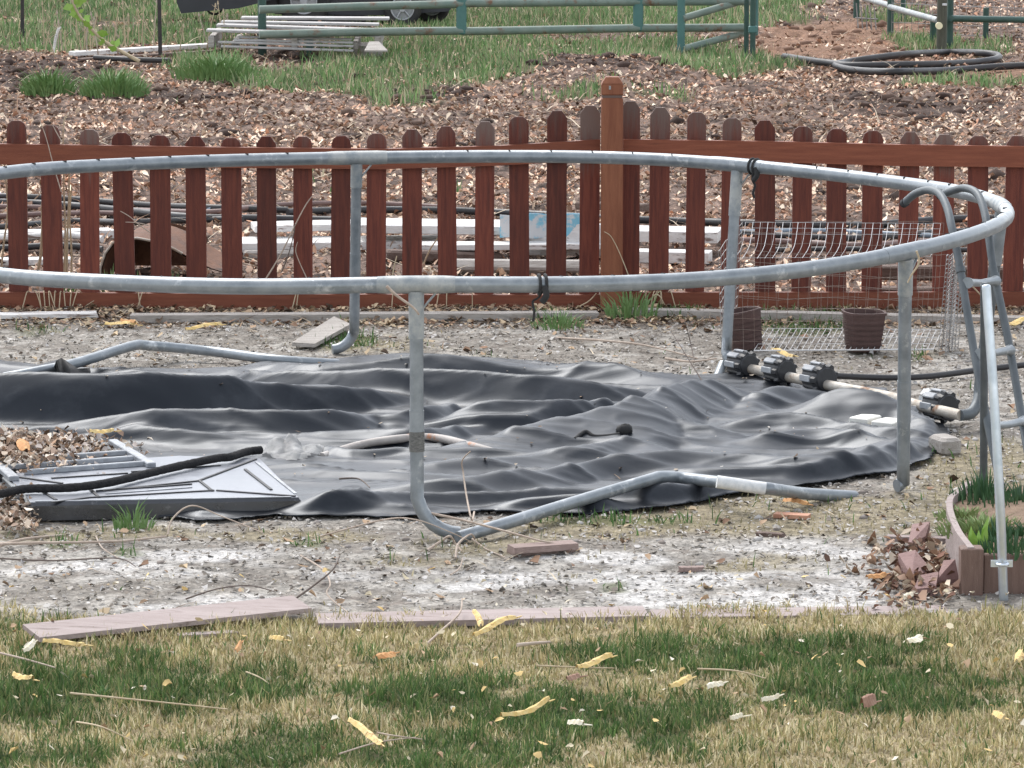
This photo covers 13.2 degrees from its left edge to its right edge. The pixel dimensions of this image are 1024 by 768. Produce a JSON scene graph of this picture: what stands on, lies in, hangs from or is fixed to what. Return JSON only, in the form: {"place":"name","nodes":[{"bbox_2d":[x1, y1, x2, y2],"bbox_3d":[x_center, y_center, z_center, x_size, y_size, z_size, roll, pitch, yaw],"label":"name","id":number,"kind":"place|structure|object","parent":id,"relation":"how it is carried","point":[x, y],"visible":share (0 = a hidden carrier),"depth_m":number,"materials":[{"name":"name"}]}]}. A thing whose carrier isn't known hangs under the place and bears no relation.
{"place":"outdoors","nodes":[
{"label":"outdoors","id":0,"kind":"place"},
{"bbox_2d":[0,0,1023,767],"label":"ground","id":1,"kind":"structure","parent":0,"point":[818,578],"depth_m":16.14,"materials":[{"name":"soil"}]},
{"bbox_2d":[0,311,97,318],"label":"weathered board","id":2,"kind":"object","parent":1,"relation":"on","point":[50,314],"visible":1,"depth_m":21.18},
{"bbox_2d":[16,63,85,96],"bbox_3d":[-3.499,-2.301,33.414,0.520,0.245,0.546,3,9,16],"label":"grass tuft","id":3,"kind":"object","parent":1,"relation":"on","point":[53,84],"visible":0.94,"depth_m":33.34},
{"bbox_2d":[0,231,103,242],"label":"poly pipe","id":4,"kind":"object","parent":1,"relation":"on","point":[37,235],"visible":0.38,"depth_m":24.14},
{"bbox_2d":[0,242,103,252],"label":"poly pipe","id":5,"kind":"object","parent":1,"relation":"on","point":[36,246],"visible":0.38,"depth_m":23.73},
{"bbox_2d":[0,228,113,241],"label":"white timber","id":6,"kind":"object","parent":1,"relation":"on","point":[105,231],"visible":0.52,"depth_m":24.41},
{"bbox_2d":[62,115,67,271],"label":"dry stalk","id":7,"kind":"object","parent":1,"relation":"on","point":[64,264],"visible":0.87,"depth_m":21.62,"materials":[{"name":"plant"}]},
{"bbox_2d":[0,557,135,566],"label":"twig","id":8,"kind":"object","parent":1,"relation":"on","point":[65,559],"visible":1,"depth_m":15.16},
{"bbox_2d":[0,210,141,218],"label":"poly pipe","id":9,"kind":"object","parent":1,"relation":"on","point":[73,213],"visible":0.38,"depth_m":25.40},
{"bbox_2d":[0,424,153,532],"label":"leaf heap","id":10,"kind":"object","parent":1,"relation":"on","point":[47,445],"visible":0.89,"depth_m":16.87,"materials":[{"name":"plant"}]},
{"bbox_2d":[0,536,166,544],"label":"twig","id":11,"kind":"object","parent":1,"relation":"on","point":[53,542],"visible":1,"depth_m":15.44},
{"bbox_2d":[63,0,139,62],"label":"yellow branch","id":12,"kind":"object","parent":1,"relation":"on","point":[77,15],"visible":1,"depth_m":34.47,"materials":[{"name":"plant"}]},
{"bbox_2d":[73,64,154,98],"bbox_3d":[-2.998,-2.288,33.321,0.661,0.247,0.688,0,9,0],"label":"grass tuft","id":13,"kind":"object","parent":1,"relation":"on","point":[120,85],"visible":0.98,"depth_m":33.23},
{"bbox_2d":[0,216,243,229],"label":"poly pipe","id":14,"kind":"object","parent":1,"relation":"on","point":[103,221],"visible":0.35,"depth_m":24.96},
{"bbox_2d":[93,55,170,62],"bbox_3d":[-3.098,-2.640,36.051,0.692,0.049,0.093,3,9,21],"label":"black hose","id":15,"kind":"object","parent":1,"relation":"on","point":[127,59],"visible":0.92,"depth_m":36.02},
{"bbox_2d":[107,497,158,531],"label":"grass tuft","id":16,"kind":"object","parent":1,"relation":"on","point":[137,524],"visible":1,"depth_m":15.79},
{"bbox_2d":[0,193,287,212],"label":"poly pipe","id":17,"kind":"object","parent":1,"relation":"on","point":[104,201],"visible":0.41,"depth_m":25.76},
{"bbox_2d":[69,43,222,55],"bbox_3d":[-3.068,-2.813,37.259,1.384,0.056,0.120,-5,10,-30],"label":"white board","id":18,"kind":"object","parent":1,"relation":"on","point":[137,49],"visible":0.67,"depth_m":37.19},
{"bbox_2d":[157,0,161,55],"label":"fence stake","id":19,"kind":"object","parent":1,"relation":"on","point":[159,28],"visible":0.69,"depth_m":36.65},
{"bbox_2d":[23,595,311,641],"bbox_3d":[-1.089,0.744,14.071,0.932,0.035,0.145,-5,10,-27],"label":"edging board","id":20,"kind":"object","parent":1,"relation":"on","point":[126,622],"visible":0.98,"depth_m":14.05,"materials":[{"name":"wood"}]},
{"bbox_2d":[100,223,242,273],"bbox_3d":[-1.730,-0.681,22.771,0.648,0.234,0.643,1,9,9],"label":"rusty drum","id":21,"kind":"object","parent":1,"relation":"on","point":[178,246],"visible":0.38,"depth_m":22.78,"materials":[{"name":"metal"}]},
{"bbox_2d":[0,199,365,221],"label":"poly pipe","id":22,"kind":"object","parent":1,"relation":"on","point":[144,212],"visible":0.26,"depth_m":25.28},
{"bbox_2d":[164,48,263,81],"bbox_3d":[-2.341,-2.536,34.917,0.856,0.254,0.832,0,9,0],"label":"grass tuft","id":23,"kind":"object","parent":1,"relation":"on","point":[210,69],"visible":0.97,"depth_m":34.78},
{"bbox_2d":[0,200,436,213],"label":"poly pipe","id":24,"kind":"object","parent":1,"relation":"on","point":[281,204],"visible":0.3,"depth_m":25.72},
{"bbox_2d":[257,0,266,56],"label":"gate post","id":25,"kind":"object","parent":1,"relation":"on","point":[261,21],"visible":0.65,"depth_m":37.03,"materials":[{"name":"green metal"}]},
{"bbox_2d":[218,34,360,51],"bbox_3d":[-1.862,-2.882,37.203,1.160,0.126,0.910,0,9,0],"label":"white pallet","id":26,"kind":"object","parent":1,"relation":"on","point":[237,41],"visible":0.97,"depth_m":36.81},
{"bbox_2d":[206,16,389,47],"bbox_3d":[-1.791,-2.967,37.324,1.494,0.187,1.105,0,9,0],"label":"white pallet","id":27,"kind":"object","parent":26,"relation":"on","point":[243,22],"visible":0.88,"depth_m":37.34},
{"bbox_2d":[177,0,450,25],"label":"garden tractor","id":28,"kind":"object","parent":1,"relation":"on","point":[191,6],"visible":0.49,"depth_m":40.39,"materials":[{"name":"black plastic"}]},
{"bbox_2d":[292,316,348,346],"bbox_3d":[-0.855,-0.243,20.558,0.140,0.033,0.799,2,9,12],"label":"grey plank","id":29,"kind":"object","parent":1,"relation":"on","point":[311,339],"visible":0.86,"depth_m":20.46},
{"bbox_2d":[242,235,437,252],"bbox_3d":[-0.945,-0.754,23.809,1.204,0.064,0.301,0,9,0],"label":"white board","id":30,"kind":"object","parent":1,"relation":"on","point":[249,243],"depth_m":23.69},
{"bbox_2d":[251,219,350,232],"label":"white board","id":31,"kind":"object","parent":30,"relation":"on","point":[318,225],"visible":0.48,"depth_m":23.92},
{"bbox_2d":[243,249,474,258],"bbox_3d":[-0.785,-0.690,23.710,1.301,0.070,0.120,-1,9,-5],"label":"pipe","id":32,"kind":"object","parent":1,"relation":"on","point":[254,252],"visible":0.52,"depth_m":23.61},
{"bbox_2d":[130,310,598,322],"bbox_3d":[-0.700,-0.322,21.167,2.239,0.036,0.095,0,9,-2],"label":"sill timber","id":33,"kind":"object","parent":1,"relation":"on","point":[287,316],"visible":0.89,"depth_m":21.14,"materials":[{"name":"wood"}]},
{"bbox_2d":[320,517,470,541],"bbox_3d":[-0.425,0.505,15.416,0.552,0.106,0.125,2,9,16],"label":"twig","id":34,"kind":"object","parent":1,"relation":"on","point":[387,519],"visible":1,"depth_m":15.42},
{"bbox_2d":[361,218,499,234],"bbox_3d":[-0.290,-0.845,23.816,1.072,0.072,0.340,-1,9,-6],"label":"white board","id":35,"kind":"object","parent":1,"relation":"on","point":[429,226],"visible":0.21,"depth_m":23.66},
{"bbox_2d":[386,249,502,262],"bbox_3d":[-0.367,-0.672,23.374,0.661,0.105,0.100,-4,9,-23],"label":"brown timber","id":36,"kind":"object","parent":1,"relation":"on","point":[391,254],"visible":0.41,"depth_m":23.30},
{"bbox_2d":[422,241,600,249],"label":"white board","id":37,"kind":"object","parent":36,"relation":"on","point":[500,245],"depth_m":23.45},
{"bbox_2d":[500,213,579,238],"bbox_3d":[0.185,-0.843,23.611,0.500,0.136,0.109,0,9,0],"label":"printed sack","id":38,"kind":"object","parent":37,"relation":"on","point":[537,225],"visible":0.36,"depth_m":23.59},
{"bbox_2d":[0,353,951,520],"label":"pond liner","id":39,"kind":"object","parent":1,"relation":"on","point":[498,405],"visible":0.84,"depth_m":17.64,"materials":[{"name":"black rubber"}]},
{"bbox_2d":[54,358,90,372],"bbox_3d":[-1.974,-0.079,19.187,0.271,0.146,0.639,0,9,0],"label":"liner flap","id":40,"kind":"object","parent":39,"relation":"attached to","point":[61,365],"visible":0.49,"depth_m":19.01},
{"bbox_2d":[0,439,155,480],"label":"slatted grate","id":41,"kind":"object","parent":39,"relation":"on","point":[120,459],"visible":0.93,"depth_m":16.70,"materials":[{"name":"grey plastic"}]},
{"bbox_2d":[2,456,300,520],"bbox_3d":[-1.363,0.384,16.436,1.007,0.071,1.010,-2,9,-12],"label":"moulded lid","id":42,"kind":"object","parent":39,"relation":"on","point":[248,484],"visible":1,"depth_m":16.16,"materials":[{"name":"grey"}]},
{"bbox_2d":[0,446,262,497],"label":"foam rope","id":43,"kind":"object","parent":42,"relation":"on","point":[117,480],"visible":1,"depth_m":16.32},
{"bbox_2d":[259,433,323,459],"bbox_3d":[-0.854,0.245,17.193,0.268,0.101,0.340,0,9,0],"label":"plastic bag","id":44,"kind":"object","parent":39,"relation":"on","point":[289,447],"visible":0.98,"depth_m":17.14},
{"bbox_2d":[318,433,491,455],"bbox_3d":[-0.383,0.244,17.291,0.730,0.058,0.371,0,9,0],"label":"pale pipe","id":45,"kind":"object","parent":39,"relation":"on","point":[402,438],"visible":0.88,"depth_m":17.39,"materials":[{"name":"plastic"}]},
{"bbox_2d":[849,414,880,424],"bbox_3d":[1.425,0.152,17.885,0.085,0.045,0.120,6,10,34],"label":"white block","id":46,"kind":"object","parent":39,"relation":"on","point":[865,418],"depth_m":17.85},
{"bbox_2d":[315,606,648,628],"bbox_3d":[-0.096,0.750,14.239,1.062,0.020,0.160,-1,9,-6],"label":"edging board","id":47,"kind":"object","parent":1,"relation":"on","point":[464,617],"visible":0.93,"depth_m":14.21,"materials":[{"name":"wood"}]},
{"bbox_2d":[259,0,749,56],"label":"pipe panel","id":48,"kind":"object","parent":1,"relation":"on","point":[462,28],"visible":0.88,"depth_m":36.88,"materials":[{"name":"teal metal"}]},
{"bbox_2d":[677,0,757,52],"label":"swung gate","id":49,"kind":"structure","parent":48,"relation":"attached to","point":[682,17],"depth_m":37.01,"materials":[{"name":"teal metal"}]},
{"bbox_2d":[0,150,1014,542],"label":"trampoline","id":50,"kind":"object","parent":1,"relation":"on","point":[730,276],"visible":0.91,"depth_m":16.36,"materials":[{"name":"metal"}]},
{"bbox_2d":[531,273,549,321],"bbox_3d":[0.100,-0.302,15.485,0.064,0.167,0.096,0,9,0],"label":"tie strap","id":51,"kind":"object","parent":50,"relation":"attached to","point":[544,291],"visible":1,"depth_m":15.45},
{"bbox_2d":[724,349,759,375],"bbox_3d":[1.003,-0.087,19.329,0.130,0.131,0.119,-5,10,-31],"label":"clamp fitting","id":52,"kind":"object","parent":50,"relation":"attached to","point":[738,361],"visible":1,"depth_m":19.29,"materials":[{"name":"black plastic"}]},
{"bbox_2d":[747,157,759,198],"bbox_3d":[1.070,-0.901,19.409,0.062,0.178,0.087,6,11,36],"label":"tie strap","id":53,"kind":"object","parent":50,"relation":"attached to","point":[755,174],"visible":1,"depth_m":19.39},
{"bbox_2d":[761,354,796,384],"bbox_3d":[1.150,-0.061,19.090,0.130,0.131,0.119,-5,10,-31],"label":"clamp fitting","id":54,"kind":"object","parent":50,"relation":"attached to","point":[775,368],"visible":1,"depth_m":19.05,"materials":[{"name":"black plastic"}]},
{"bbox_2d":[799,361,838,391],"bbox_3d":[1.303,-0.025,18.833,0.143,0.144,0.119,-5,10,-31],"label":"clamp fitting","id":55,"kind":"object","parent":50,"relation":"attached to","point":[815,375],"visible":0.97,"depth_m":18.79,"materials":[{"name":"black plastic"}]},
{"bbox_2d":[919,388,959,423],"bbox_3d":[1.743,0.088,18.071,0.140,0.141,0.119,-5,10,-31],"label":"clamp fitting","id":56,"kind":"object","parent":50,"relation":"attached to","point":[934,396],"visible":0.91,"depth_m":18.03,"materials":[{"name":"black plastic"}]},
{"bbox_2d":[0,0,1017,276],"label":"dirt clods","id":57,"kind":"object","parent":1,"relation":"on","point":[428,96],"visible":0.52,"depth_m":33.46,"materials":[{"name":"soil"}]},
{"bbox_2d":[0,301,1021,608],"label":"straw litter","id":58,"kind":"object","parent":1,"relation":"on","point":[442,345],"visible":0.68,"depth_m":20.95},
{"bbox_2d":[0,76,1023,309],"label":"picket fence","id":59,"kind":"object","parent":1,"relation":"on","point":[944,155],"visible":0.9,"depth_m":21.54,"materials":[{"name":"red wood"}]},
{"bbox_2d":[0,0,1023,293],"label":"leaf litter","id":60,"kind":"object","parent":1,"relation":"on","point":[268,130],"visible":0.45,"depth_m":31.54,"materials":[{"name":"wood"}]},
{"bbox_2d":[0,301,1023,615],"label":"gravel chips","id":61,"kind":"object","parent":1,"relation":"on","point":[466,349],"visible":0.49,"depth_m":16.71,"materials":[{"name":"gravel"}]},
{"bbox_2d":[0,308,1023,611],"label":"stones","id":62,"kind":"object","parent":1,"relation":"on","point":[778,528],"visible":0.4,"depth_m":15.76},
{"bbox_2d":[4,567,1023,767],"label":"fallen leaf bits","id":63,"kind":"object","parent":1,"relation":"on","point":[166,682],"visible":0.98,"depth_m":13.26,"materials":[{"name":"plant"}]},
{"bbox_2d":[6,301,1023,612],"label":"sparse weeds","id":64,"kind":"object","parent":1,"relation":"on","point":[554,517],"visible":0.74,"depth_m":16.02,"materials":[{"name":"green plant"}]},
{"bbox_2d":[457,259,578,275],"bbox_3d":[0.032,-0.603,22.868,0.798,0.080,0.130,1,9,7],"label":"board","id":65,"kind":"object","parent":1,"relation":"on","point":[536,266],"depth_m":22.82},
{"bbox_2d":[507,548,579,556],"bbox_3d":[0.108,0.578,15.344,0.236,0.018,0.090,-3,9,-20],"label":"wood scrap","id":66,"kind":"object","parent":1,"relation":"on","point":[552,552],"visible":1,"depth_m":15.30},
{"bbox_2d":[507,540,578,553],"bbox_3d":[0.107,0.562,15.289,0.236,0.022,0.070,-3,9,-20],"label":"wood scrap","id":67,"kind":"object","parent":66,"relation":"on","point":[537,547],"visible":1,"depth_m":15.27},
{"bbox_2d":[431,512,554,542],"bbox_3d":[-0.067,0.506,15.437,0.574,0.078,0.084,5,10,30],"label":"twig","id":68,"kind":"object","parent":67,"relation":"on","point":[464,520],"visible":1,"depth_m":15.45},
{"bbox_2d":[527,308,588,330],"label":"grass tuft","id":69,"kind":"object","parent":1,"relation":"on","point":[563,321],"visible":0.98,"depth_m":20.90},
{"bbox_2d":[529,223,600,255],"bbox_3d":[0.253,-0.771,23.629,0.535,0.182,0.050,2,9,16],"label":"white board","id":70,"kind":"object","parent":1,"relation":"on","point":[573,236],"depth_m":23.59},
{"bbox_2d":[556,337,697,358],"bbox_3d":[0.524,-0.175,20.188,0.034,0.033,0.902,-9,12,-44],"label":"twig","id":71,"kind":"object","parent":1,"relation":"on","point":[585,339],"visible":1,"depth_m":20.22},
{"bbox_2d":[596,290,661,320],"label":"grass tuft","id":72,"kind":"object","parent":1,"relation":"on","point":[626,308],"visible":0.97,"depth_m":21.18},
{"bbox_2d":[286,206,993,228],"bbox_3d":[0.966,-0.934,25.052,4.544,0.088,0.816,1,9,7],"label":"poly pipe","id":73,"kind":"object","parent":1,"relation":"on","point":[643,219],"visible":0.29,"depth_m":24.99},
{"bbox_2d":[639,248,711,263],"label":"white board","id":74,"kind":"object","parent":1,"relation":"on","point":[676,255],"visible":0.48,"depth_m":23.29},
{"bbox_2d":[639,225,720,243],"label":"white board","id":75,"kind":"object","parent":1,"relation":"on","point":[712,234],"visible":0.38,"depth_m":23.62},
{"bbox_2d":[748,0,757,58],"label":"corral post","id":76,"kind":"object","parent":1,"relation":"on","point":[752,29],"visible":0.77,"depth_m":36.70,"materials":[{"name":"green metal"}]},
{"bbox_2d":[650,605,949,618],"bbox_3d":[0.931,0.745,14.348,0.962,0.020,0.130,-1,9,-4],"label":"edging board","id":77,"kind":"object","parent":1,"relation":"on","point":[887,609],"visible":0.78,"depth_m":14.34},
{"bbox_2d":[718,237,929,246],"bbox_3d":[2.128,-0.761,23.875,2.026,0.055,0.354,-1,9,-6],"label":"poly pipe","id":78,"kind":"object","parent":1,"relation":"on","point":[786,241],"visible":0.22,"depth_m":23.84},
{"bbox_2d":[632,307,1023,324],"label":"sill timber","id":79,"kind":"object","parent":1,"relation":"on","point":[805,316],"visible":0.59,"depth_m":21.16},
{"bbox_2d":[740,228,932,237],"bbox_3d":[1.935,-0.836,24.349,1.451,0.070,0.426,0,9,0],"label":"poly pipe","id":80,"kind":"object","parent":1,"relation":"on","point":[816,230],"visible":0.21,"depth_m":24.44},
{"bbox_2d":[718,220,965,354],"bbox_3d":[1.492,-0.435,20.362,1.127,0.534,0.940,0,9,0],"label":"wire cage","id":81,"kind":"object","parent":1,"relation":"on","point":[953,284],"visible":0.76,"depth_m":20.12,"materials":[{"name":"metal"}]},
{"bbox_2d":[721,306,762,349],"bbox_3d":[1.045,-0.253,20.176,0.170,0.200,0.165,-5,10,-32],"label":"brown pot","id":82,"kind":"object","parent":81,"relation":"in","point":[751,325],"visible":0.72,"depth_m":20.11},
{"bbox_2d":[841,308,886,351],"bbox_3d":[1.595,-0.243,20.114,0.202,0.180,0.201,0,9,0],"label":"brown pot","id":83,"kind":"object","parent":81,"relation":"in","point":[861,328],"visible":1,"depth_m":20.04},
{"bbox_2d":[740,228,964,240],"bbox_3d":[1.932,-0.835,24.323,2.538,0.062,0.610,0,9,0],"label":"poly pipe","id":84,"kind":"object","parent":1,"relation":"on","point":[822,237],"visible":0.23,"depth_m":24.09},
{"bbox_2d":[775,246,966,251],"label":"poly pipe","id":85,"kind":"object","parent":1,"relation":"on","point":[848,248],"visible":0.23,"depth_m":23.61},
{"bbox_2d":[824,521,959,607],"bbox_3d":[1.311,0.609,15.005,0.488,0.090,1.338,0,9,0],"label":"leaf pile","id":86,"kind":"object","parent":1,"relation":"on","point":[936,557],"visible":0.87,"depth_m":14.94,"materials":[{"name":"brown plant"}]},
{"bbox_2d":[781,49,1023,74],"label":"black hose","id":87,"kind":"object","parent":1,"relation":"on","point":[863,65],"visible":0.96,"depth_m":35.53,"materials":[{"name":"rubber"}]},
{"bbox_2d":[898,550,927,580],"bbox_3d":[1.359,0.624,14.867,0.089,0.095,0.219,-1,9,-7],"label":"brick piece","id":88,"kind":"object","parent":1,"relation":"on","point":[913,560],"visible":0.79,"depth_m":14.89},
{"bbox_2d":[908,522,929,548],"bbox_3d":[1.418,0.536,15.447,0.064,0.050,0.409,1,9,7],"label":"brick piece","id":89,"kind":"object","parent":1,"relation":"on","point":[924,530],"visible":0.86,"depth_m":15.49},
{"bbox_2d":[913,572,937,599],"bbox_3d":[1.375,0.674,14.663,0.066,0.070,0.217,2,9,13],"label":"brick piece","id":90,"kind":"object","parent":1,"relation":"on","point":[925,582],"visible":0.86,"depth_m":14.63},
{"bbox_2d":[837,362,1023,380],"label":"black cable","id":91,"kind":"object","parent":1,"relation":"on","point":[894,377],"visible":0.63,"depth_m":19.18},
{"bbox_2d":[853,0,1023,47],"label":"side corral","id":92,"kind":"object","parent":1,"relation":"on","point":[986,19],"visible":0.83,"depth_m":38.61,"materials":[{"name":"green metal"}]},
{"bbox_2d":[891,0,1023,37],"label":"wire fence","id":93,"kind":"object","parent":92,"relation":"attached to","point":[966,6],"visible":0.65,"depth_m":39.16,"materials":[{"name":"metal"}]},
{"bbox_2d":[935,0,946,48],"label":"round post","id":94,"kind":"object","parent":1,"relation":"on","point":[941,34],"visible":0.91,"depth_m":37.72,"materials":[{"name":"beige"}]},
{"bbox_2d":[929,433,960,455],"bbox_3d":[1.697,0.238,17.391,0.085,0.070,0.140,-3,9,-20],"label":"grey block","id":95,"kind":"object","parent":1,"relation":"on","point":[940,443],"depth_m":17.33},
{"bbox_2d":[938,559,957,585],"bbox_3d":[1.452,0.637,14.750,0.062,0.100,0.104,3,9,19],"label":"brick piece","id":96,"kind":"object","parent":1,"relation":"on","point":[947,567],"visible":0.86,"depth_m":14.75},
{"bbox_2d":[882,264,1023,281],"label":"brown timber","id":97,"kind":"object","parent":1,"relation":"on","point":[886,273],"depth_m":22.10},
{"bbox_2d":[900,184,1023,486],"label":"trampoline ladder","id":98,"kind":"object","parent":1,"relation":"on","point":[994,281],"visible":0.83,"depth_m":16.92,"materials":[{"name":"grey"}]},
{"bbox_2d":[980,282,987,479],"bbox_3d":[1.761,0.015,16.555,0.032,0.834,0.359,1,9,8],"label":"steel pipe","id":99,"kind":"object","parent":1,"relation":"on","point":[983,410],"visible":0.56,"depth_m":16.56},
{"bbox_2d":[946,481,1023,595],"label":"planter box","id":100,"kind":"object","parent":1,"relation":"on","point":[977,573],"visible":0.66,"depth_m":14.62,"materials":[{"name":"brown"}]},
{"bbox_2d":[932,503,988,521],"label":"weed","id":101,"kind":"object","parent":100,"relation":"in","point":[960,513],"visible":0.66,"depth_m":15.33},
{"bbox_2d":[968,516,988,547],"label":"lime plant","id":102,"kind":"object","parent":100,"relation":"in","point":[973,538],"visible":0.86,"depth_m":14.74,"materials":[{"name":"green plant"}]},
{"bbox_2d":[934,511,1023,538],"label":"weed","id":103,"kind":"object","parent":100,"relation":"in","point":[972,522],"visible":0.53,"depth_m":15.04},
{"bbox_2d":[949,465,1016,504],"bbox_3d":[1.667,0.353,15.582,0.269,0.150,0.245,0,9,0],"label":"bulb plant","id":104,"kind":"object","parent":100,"relation":"in","point":[978,489],"visible":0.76,"depth_m":15.57,"materials":[{"name":"green plant"}]},
{"bbox_2d":[978,523,1023,560],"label":"bulb plant","id":105,"kind":"object","parent":100,"relation":"in","point":[1014,546],"visible":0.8,"depth_m":14.64,"materials":[{"name":"green plant"}]},
{"bbox_2d":[983,475,1023,507],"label":"bulb plant","id":106,"kind":"object","parent":100,"relation":"in","point":[1017,493],"visible":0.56,"depth_m":15.46,"materials":[{"name":"green plant"}]},
{"bbox_2d":[982,284,1012,600],"bbox_3d":[1.588,0.212,14.461,0.080,1.074,0.141,-5,10,-27],"label":"steel pipe","id":107,"kind":"object","parent":1,"relation":"on","point":[1002,563],"visible":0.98,"depth_m":14.42,"materials":[{"name":"metal"}]},
{"bbox_2d":[0,594,1023,767],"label":"lawn grass","id":108,"kind":"structure","parent":0,"point":[781,672],"depth_m":13.09,"materials":[{"name":"plant"}]},
{"bbox_2d":[70,692,226,709],"bbox_3d":[-1.053,0.918,12.847,0.515,0.007,0.007,4,9,23],"label":"twig","id":109,"kind":"object","parent":108,"relation":"on","point":[83,694],"visible":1,"depth_m":12.86,"materials":[{"name":"wood"}]},
{"bbox_2d":[348,717,384,746],"bbox_3d":[-0.397,0.975,12.395,0.029,0.027,0.320,-3,9,-21],"label":"yellow husk","id":110,"kind":"object","parent":108,"relation":"on","point":[365,731],"visible":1,"depth_m":12.41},
{"bbox_2d":[472,615,521,636],"bbox_3d":[-0.044,0.749,13.877,0.031,0.030,0.295,4,10,27],"label":"yellow husk","id":111,"kind":"object","parent":108,"relation":"on","point":[493,624],"visible":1,"depth_m":13.84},
{"bbox_2d":[500,696,554,716],"bbox_3d":[0.053,0.926,12.712,0.026,0.026,0.267,6,11,35],"label":"yellow husk","id":112,"kind":"object","parent":108,"relation":"on","point":[536,706],"visible":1,"depth_m":12.70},
{"bbox_2d":[575,652,617,667],"bbox_3d":[0.251,0.830,13.341,0.030,0.026,0.203,6,11,36],"label":"yellow husk","id":113,"kind":"object","parent":108,"relation":"on","point":[595,661],"visible":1,"depth_m":13.33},
{"bbox_2d":[0,0,1023,193],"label":"pasture grass","id":114,"kind":"structure","parent":0,"point":[396,50],"depth_m":37.68,"materials":[{"name":"plant"}]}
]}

